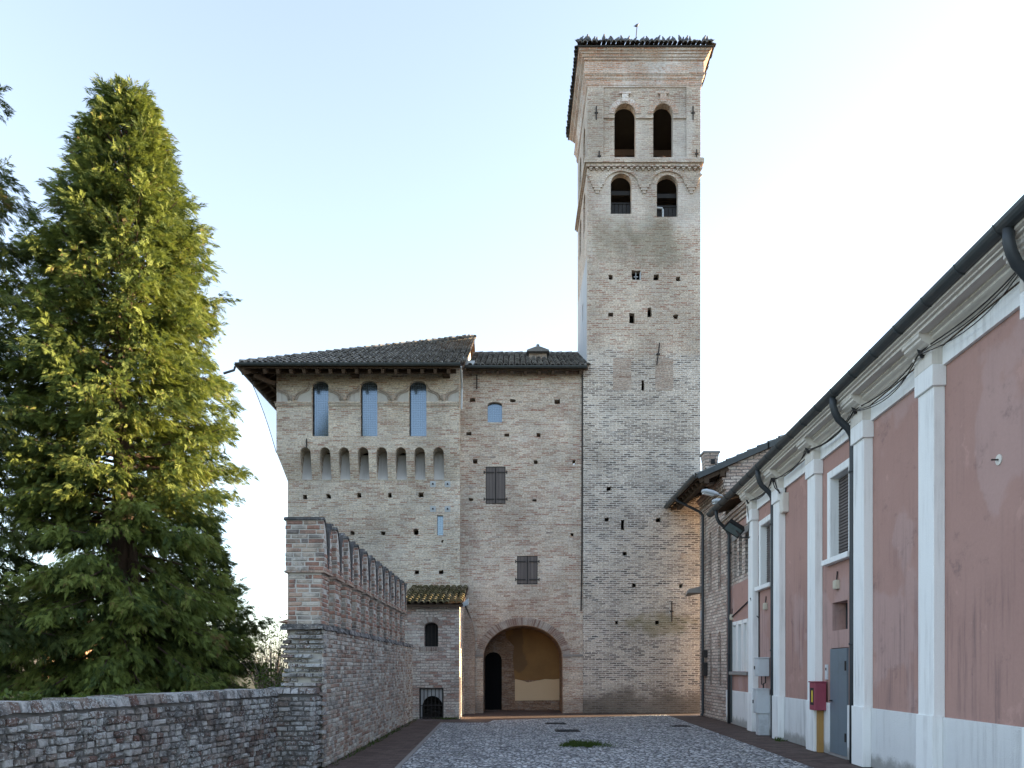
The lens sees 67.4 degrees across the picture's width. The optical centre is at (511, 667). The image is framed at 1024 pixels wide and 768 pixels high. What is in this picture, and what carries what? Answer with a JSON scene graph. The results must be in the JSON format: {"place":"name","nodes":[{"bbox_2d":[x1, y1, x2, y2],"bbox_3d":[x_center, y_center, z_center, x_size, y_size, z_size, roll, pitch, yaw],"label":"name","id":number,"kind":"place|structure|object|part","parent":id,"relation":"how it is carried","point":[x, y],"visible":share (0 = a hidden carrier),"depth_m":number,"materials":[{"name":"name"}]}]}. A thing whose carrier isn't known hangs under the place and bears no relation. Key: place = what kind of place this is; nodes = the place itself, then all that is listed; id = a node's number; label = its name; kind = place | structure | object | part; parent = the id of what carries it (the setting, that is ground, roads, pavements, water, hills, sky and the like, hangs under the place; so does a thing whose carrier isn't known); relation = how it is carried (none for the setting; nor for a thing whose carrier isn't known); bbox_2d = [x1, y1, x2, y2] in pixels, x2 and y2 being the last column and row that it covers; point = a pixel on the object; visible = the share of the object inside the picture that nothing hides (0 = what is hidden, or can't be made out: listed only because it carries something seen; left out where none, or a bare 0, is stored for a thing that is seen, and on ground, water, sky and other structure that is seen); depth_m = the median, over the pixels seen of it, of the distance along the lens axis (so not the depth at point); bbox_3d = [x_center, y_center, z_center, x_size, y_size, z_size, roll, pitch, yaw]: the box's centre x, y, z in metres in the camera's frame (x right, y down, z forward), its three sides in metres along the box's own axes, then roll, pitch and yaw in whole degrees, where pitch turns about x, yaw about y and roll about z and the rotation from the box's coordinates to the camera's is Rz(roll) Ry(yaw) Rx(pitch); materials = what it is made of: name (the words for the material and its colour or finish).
{"place":"outdoors","nodes":[
{"label":"outdoors","id":0,"kind":"place"},
{"bbox_2d":[9,668,287,697],"bbox_3d":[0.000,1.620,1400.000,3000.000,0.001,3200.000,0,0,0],"label":"ground","id":1,"kind":"structure","parent":0,"point":[251,686],"depth_m":90.49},
{"bbox_2d":[0,84,110,699],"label":"conifer tree","id":2,"kind":"object","parent":1,"relation":"on","point":[7,633],"visible":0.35,"depth_m":15.00,"materials":[{"name":"green plant"}]},
{"bbox_2d":[0,70,259,699],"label":"conifer tree","id":3,"kind":"object","parent":1,"relation":"on","point":[116,192],"visible":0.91,"depth_m":15.50,"materials":[{"name":"green plant"}]},
{"bbox_2d":[0,687,321,767],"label":"wall","id":4,"kind":"structure","parent":1,"relation":"on","point":[274,727],"depth_m":9.30,"materials":[{"name":"brick"}]},
{"bbox_2d":[0,687,205,700],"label":"ivy hedge","id":5,"kind":"object","parent":4,"relation":"on","point":[120,691],"visible":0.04,"depth_m":8.97,"materials":[{"name":"green plant"}]},
{"bbox_2d":[144,529,275,688],"bbox_3d":[-7.522,-0.744,18.594,3.663,5.686,3.641,0,0,0],"label":"conifer tree","id":6,"kind":"object","parent":1,"relation":"on","point":[239,627],"visible":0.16,"depth_m":18.59,"materials":[{"name":"green plant"}]},
{"bbox_2d":[216,646,282,672],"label":"wood","id":7,"kind":"object","parent":1,"relation":"on","point":[268,657],"visible":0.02,"depth_m":168.74,"materials":[{"name":"plant"}]},
{"bbox_2d":[225,651,288,688],"bbox_3d":[-4.818,0.633,15.046,1.452,1.942,1.541,0,0,11],"label":"leafy shrub","id":8,"kind":"object","parent":1,"relation":"on","point":[268,683],"visible":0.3,"depth_m":14.99,"materials":[{"name":"green plant"}]},
{"bbox_2d":[245,613,288,688],"bbox_3d":[-6.248,0.033,20.039,2.350,3.142,2.062,0,0,36],"label":"bare shrub","id":9,"kind":"object","parent":1,"relation":"on","point":[262,651],"visible":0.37,"depth_m":20.01,"materials":[{"name":"brown plant"}]},
{"bbox_2d":[280,517,413,766],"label":"crenellated wall","id":10,"kind":"structure","parent":1,"relation":"on","point":[349,651],"depth_m":13.96,"materials":[{"name":"brick"}]},
{"bbox_2d":[223,334,476,686],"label":"castle block","id":11,"kind":"structure","parent":1,"relation":"on","point":[368,445],"depth_m":26.76,"materials":[{"name":"brick"}]},
{"bbox_2d":[248,375,275,450],"bbox_3d":[-8.594,-8.736,32.144,0.871,2.578,11.712,0,0,0],"label":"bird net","id":12,"kind":"object","parent":11,"relation":"attached to","point":[263,412],"visible":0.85,"depth_m":26.44,"materials":[{"name":"grey"}]},
{"bbox_2d":[313,382,327,435],"bbox_3d":[-6.642,-8.985,26.750,0.567,1.930,0.060,0,0,0],"label":"window","id":13,"kind":"structure","parent":11,"relation":"in","point":[320,390],"depth_m":26.76,"materials":[{"name":"blue glass"}]},
{"bbox_2d":[361,382,376,435],"bbox_3d":[-4.954,-8.985,26.750,0.585,1.930,0.060,0,0,0],"label":"window","id":14,"kind":"structure","parent":11,"relation":"in","point":[369,389],"depth_m":26.76,"materials":[{"name":"blue glass"}]},
{"bbox_2d":[410,382,425,435],"bbox_3d":[-3.263,-8.985,26.750,0.598,1.930,0.060,0,0,0],"label":"window","id":15,"kind":"structure","parent":11,"relation":"in","point":[417,390],"depth_m":26.76,"materials":[{"name":"blue glass"}]},
{"bbox_2d":[437,516,442,534],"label":"slit window","id":16,"kind":"structure","parent":11,"relation":"in","point":[439,518],"depth_m":26.97,"materials":[{"name":"blue glass"}]},
{"bbox_2d":[0,0,1023,667],"label":"sky","id":17,"kind":"structure","parent":0,"point":[365,172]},
{"bbox_2d":[319,710,871,767],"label":"pavement","id":18,"kind":"structure","parent":0,"point":[394,749],"depth_m":17.21,"materials":[{"name":"brick"}]},
{"bbox_2d":[324,719,415,767],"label":"weeds","id":19,"kind":"object","parent":18,"relation":"on","point":[372,743],"visible":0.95,"depth_m":15.98,"materials":[{"name":"green plant"}]},
{"bbox_2d":[395,722,442,767],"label":"kerb","id":20,"kind":"structure","parent":18,"relation":"on","point":[409,755],"depth_m":15.29,"materials":[{"name":"grey stone"}]},
{"bbox_2d":[405,585,467,718],"bbox_3d":[-2.514,-0.658,25.331,1.972,4.517,3.318,0,0,0],"label":"gatehouse","id":21,"kind":"object","parent":18,"relation":"on","point":[434,626],"visible":0.98,"depth_m":24.00,"materials":[{"name":"brick"}]},
{"bbox_2d":[425,623,437,646],"bbox_3d":[-2.526,-1.095,24.240,0.534,0.963,0.200,0,0,0],"label":"window","id":22,"kind":"structure","parent":21,"relation":"in","point":[431,629],"depth_m":24.30,"materials":[{"name":"metal"}]},
{"bbox_2d":[462,598,468,606],"bbox_3d":[-1.505,-2.039,24.010,0.306,0.300,0.220,0,0,0],"label":"floodlight","id":23,"kind":"object","parent":21,"relation":"on","point":[465,602],"visible":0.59,"depth_m":23.92,"materials":[{"name":"metal"}]},
{"bbox_2d":[432,717,464,719],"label":"weeds","id":24,"kind":"object","parent":18,"relation":"on","point":[446,718],"visible":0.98,"depth_m":23.86,"materials":[{"name":"green plant"}]},
{"bbox_2d":[460,344,590,713],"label":"central building","id":25,"kind":"structure","parent":18,"relation":"on","point":[521,499],"depth_m":27.05,"materials":[{"name":"brick"}]},
{"bbox_2d":[485,652,501,709],"bbox_3d":[-0.707,0.478,29.157,0.741,2.244,0.085,0,0,0],"label":"door","id":26,"kind":"structure","parent":25,"relation":"in","point":[493,661],"depth_m":29.12,"materials":[{"name":"black wood"}]},
{"bbox_2d":[488,403,501,421],"bbox_3d":[-0.605,-9.004,27.200,0.515,0.721,0.020,0,0,0],"label":"window","id":27,"kind":"structure","parent":25,"relation":"in","point":[494,409],"depth_m":27.19,"materials":[{"name":"blue glass"}]},
{"bbox_2d":[566,28,716,712],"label":"bell tower","id":28,"kind":"structure","parent":18,"relation":"on","point":[637,225],"depth_m":27.00,"materials":[{"name":"brick"}]},
{"bbox_2d":[664,434,784,721],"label":"brick house","id":29,"kind":"structure","parent":18,"relation":"on","point":[724,477],"depth_m":23.85,"materials":[{"name":"brown brick"}]},
{"bbox_2d":[701,663,707,675],"bbox_3d":[6.259,0.050,25.000,0.178,0.440,0.200,0,0,0],"label":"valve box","id":30,"kind":"object","parent":29,"relation":"attached to","point":[704,669],"visible":1,"depth_m":24.90,"materials":[{"name":"metal"}]},
{"bbox_2d":[701,650,707,657],"bbox_3d":[6.259,-0.450,25.000,0.178,0.240,0.200,0,0,0],"label":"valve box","id":31,"kind":"object","parent":29,"relation":"attached to","point":[704,653],"visible":1,"depth_m":24.90,"materials":[{"name":"metal"}]},
{"bbox_2d":[701,489,722,496],"bbox_3d":[5.951,-5.058,22.450,0.926,0.278,0.264,0,0,-21],"label":"wall lamp","id":32,"kind":"object","parent":29,"relation":"attached to","point":[709,492],"visible":0.89,"depth_m":22.29,"materials":[{"name":"metal"}]},
{"bbox_2d":[712,498,720,504],"bbox_3d":[6.140,-4.788,22.366,0.781,0.220,0.322,0,0,-41],"label":"wall lamp","id":33,"kind":"object","parent":29,"relation":"attached to","point":[715,501],"visible":0.37,"depth_m":22.15,"materials":[{"name":"metal"}]},
{"bbox_2d":[752,688,769,734],"bbox_3d":[5.932,1.045,18.300,0.333,1.110,0.396,0,0,0],"label":"meter cabinet","id":34,"kind":"object","parent":18,"relation":"on","point":[761,703],"visible":1,"depth_m":18.16,"materials":[{"name":"metal"}]},
{"bbox_3d":[5.780,0.800,18.308,0.030,0.500,0.300,0,0,3],"label":"door","id":35,"kind":"part","parent":34,"relation":"part of","materials":[{"name":"metal"}]},
{"bbox_2d":[772,736,786,741],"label":"weeds","id":36,"kind":"object","parent":18,"relation":"on","point":[778,739],"visible":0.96,"depth_m":16.85,"materials":[{"name":"green plant"}]},
{"bbox_2d":[808,681,826,751],"bbox_3d":[5.774,0.927,14.518,0.240,1.345,0.330,0,0,3],"label":"hydrant cabinet","id":37,"kind":"object","parent":18,"relation":"on","point":[818,696],"visible":1,"depth_m":14.45,"materials":[{"name":"red metal"}]},
{"bbox_2d":[810,688,813,704],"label":"window","id":38,"kind":"structure","parent":37,"relation":"in","point":[811,689],"depth_m":14.51,"materials":[{"name":"yellow plastic"}]},
{"bbox_2d":[400,715,812,767],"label":"cobbled courtyard","id":39,"kind":"structure","parent":0,"point":[654,741],"depth_m":15.41,"materials":[{"name":"grey stone"}]},
{"bbox_2d":[545,722,565,723],"bbox_3d":[1.250,1.600,22.000,0.600,0.040,0.500,0,0,0],"label":"drain cover","id":40,"kind":"object","parent":39,"relation":"on","point":[555,723],"visible":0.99,"depth_m":21.88,"materials":[{"name":"metal"}]},
{"bbox_2d":[554,729,580,731],"bbox_3d":[1.400,1.600,19.450,0.620,0.040,0.620,0,0,0],"label":"drain cover","id":41,"kind":"object","parent":39,"relation":"on","point":[566,730],"visible":1,"depth_m":19.36,"materials":[{"name":"metal"}]},
{"bbox_2d":[559,739,623,747],"bbox_3d":[1.590,1.592,15.731,1.456,0.263,0.947,0,0,0],"label":"grass tuft","id":42,"kind":"object","parent":39,"relation":"on","point":[581,743],"visible":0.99,"depth_m":15.58,"materials":[{"name":"green plant"}]},
{"bbox_2d":[670,725,690,726],"bbox_3d":[4.600,1.600,21.000,0.500,0.040,0.400,0,0,0],"label":"drain cover","id":43,"kind":"object","parent":39,"relation":"on","point":[680,726],"visible":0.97,"depth_m":20.82,"materials":[{"name":"metal"}]},
{"bbox_2d":[614,149,633,156],"bbox_3d":[4.080,-18.552,28.300,0.830,0.964,0.830,0,0,45],"label":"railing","id":44,"kind":"object","parent":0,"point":[623,152],"visible":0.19,"depth_m":28.20,"materials":[{"name":"brown metal"}]},
{"bbox_2d":[653,150,670,156],"bbox_3d":[5.467,-18.465,28.300,0.988,1.090,0.988,0,0,45],"label":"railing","id":45,"kind":"object","parent":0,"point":[661,153],"visible":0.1,"depth_m":28.20,"materials":[{"name":"brown metal"}]},
{"bbox_2d":[706,195,1023,767],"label":"pink building","id":46,"kind":"structure","parent":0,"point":[904,516],"depth_m":11.06,"materials":[{"name":"paint"}]},
{"bbox_2d":[732,621,736,670],"bbox_3d":[6.375,-0.600,21.721,0.175,1.400,0.511,0,0,3],"label":"window","id":47,"kind":"structure","parent":46,"relation":"in","point":[734,624],"depth_m":21.90,"materials":[{"name":"white glass"}]},
{"bbox_2d":[722,519,747,537],"bbox_3d":[5.813,-3.614,20.037,0.526,0.570,0.576,0,0,0],"label":"floodlight","id":48,"kind":"object","parent":46,"relation":"attached to","point":[734,528],"visible":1,"depth_m":20.07,"materials":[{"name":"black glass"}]},
{"bbox_2d":[737,620,741,670],"bbox_3d":[6.343,-0.600,21.121,0.175,1.400,0.511,0,0,3],"label":"window","id":49,"kind":"structure","parent":46,"relation":"in","point":[739,623],"depth_m":21.30,"materials":[{"name":"white glass"}]},
{"bbox_2d":[743,618,747,671],"bbox_3d":[6.311,-0.600,20.521,0.175,1.400,0.511,0,0,3],"label":"window","id":50,"kind":"structure","parent":46,"relation":"in","point":[745,621],"depth_m":20.70,"materials":[{"name":"white glass"}]},
{"bbox_2d":[732,535,759,656],"bbox_3d":[6.154,-1.775,20.559,0.168,3.050,2.901,0,0,3],"label":"surface cable","id":51,"kind":"object","parent":46,"relation":"attached to","point":[758,616],"visible":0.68,"depth_m":19.12,"materials":[{"name":"metal"}]},
{"bbox_2d":[754,657,768,675],"bbox_3d":[5.975,-0.025,18.388,0.290,0.450,0.413,0,0,0],"label":"meter cabinet","id":52,"kind":"object","parent":46,"relation":"attached to","point":[761,666],"visible":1,"depth_m":18.21,"materials":[{"name":"metal"}]},
{"bbox_3d":[5.845,-0.010,18.395,0.030,0.360,0.320,0,0,3],"label":"door","id":53,"kind":"part","parent":52,"relation":"part of","materials":[{"name":"metal"}]},
{"bbox_2d":[754,514,769,591],"bbox_3d":[6.228,-2.765,18.540,0.420,1.730,1.252,0,0,3],"label":"window frame","id":54,"kind":"structure","parent":46,"relation":"in","point":[764,525],"depth_m":18.95,"materials":[{"name":"white paint"}]},
{"bbox_2d":[763,596,767,609],"bbox_3d":[6.096,-1.561,18.502,0.079,0.323,0.160,0,0,3],"label":"junction box","id":55,"kind":"object","parent":46,"relation":"attached to","point":[765,605],"visible":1,"depth_m":18.44,"materials":[{"name":"beige plastic"}]},
{"bbox_2d":[780,488,788,513],"bbox_3d":[5.986,-3.701,16.924,0.129,0.583,0.300,0,0,3],"label":"junction box","id":56,"kind":"object","parent":46,"relation":"attached to","point":[784,502],"visible":1,"depth_m":16.77,"materials":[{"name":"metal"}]},
{"bbox_2d":[825,665,827,679],"bbox_3d":[5.903,0.080,14.416,0.029,0.280,0.110,0,0,3],"label":"intercom","id":57,"kind":"object","parent":46,"relation":"attached to","point":[826,671],"visible":1,"depth_m":14.39,"materials":[{"name":"white plastic"}]},
{"bbox_2d":[821,458,848,565],"bbox_3d":[5.974,-2.765,13.765,0.420,1.730,1.262,0,0,3],"label":"window frame","id":58,"kind":"structure","parent":46,"relation":"in","point":[837,478],"depth_m":14.13,"materials":[{"name":"white paint"}]},
{"bbox_2d":[833,571,839,589],"bbox_3d":[5.848,-1.581,13.862,0.079,0.323,0.160,0,0,3],"label":"junction box","id":59,"kind":"object","parent":46,"relation":"attached to","point":[836,583],"visible":1,"depth_m":13.81,"materials":[{"name":"beige plastic"}]},
{"bbox_2d":[829,648,848,756],"bbox_3d":[5.871,0.603,13.785,0.150,1.895,0.804,0,0,0],"label":"door","id":60,"kind":"structure","parent":46,"relation":"in","point":[839,658],"depth_m":13.72,"materials":[{"name":"grey metal"}]},
{"bbox_2d":[846,603,847,628],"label":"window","id":61,"kind":"structure","parent":46,"relation":"in","point":[846,603],"depth_m":14.09,"materials":[{"name":"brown glass"}]},
{"bbox_2d":[746,272,1017,538],"bbox_3d":[5.559,-3.806,11.490,0.157,1.015,16.285,0,0,3],"label":"cable bundle","id":62,"kind":"object","parent":46,"relation":"attached to","point":[920,354],"visible":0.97,"depth_m":10.68,"materials":[{"name":"rubber"}]},
{"bbox_2d":[991,454,1001,464],"bbox_3d":[5.578,-2.400,8.860,0.093,0.124,0.124,0,0,0],"label":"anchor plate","id":63,"kind":"object","parent":46,"relation":"attached to","point":[998,460],"visible":1,"depth_m":8.86,"materials":[{"name":"metal"}]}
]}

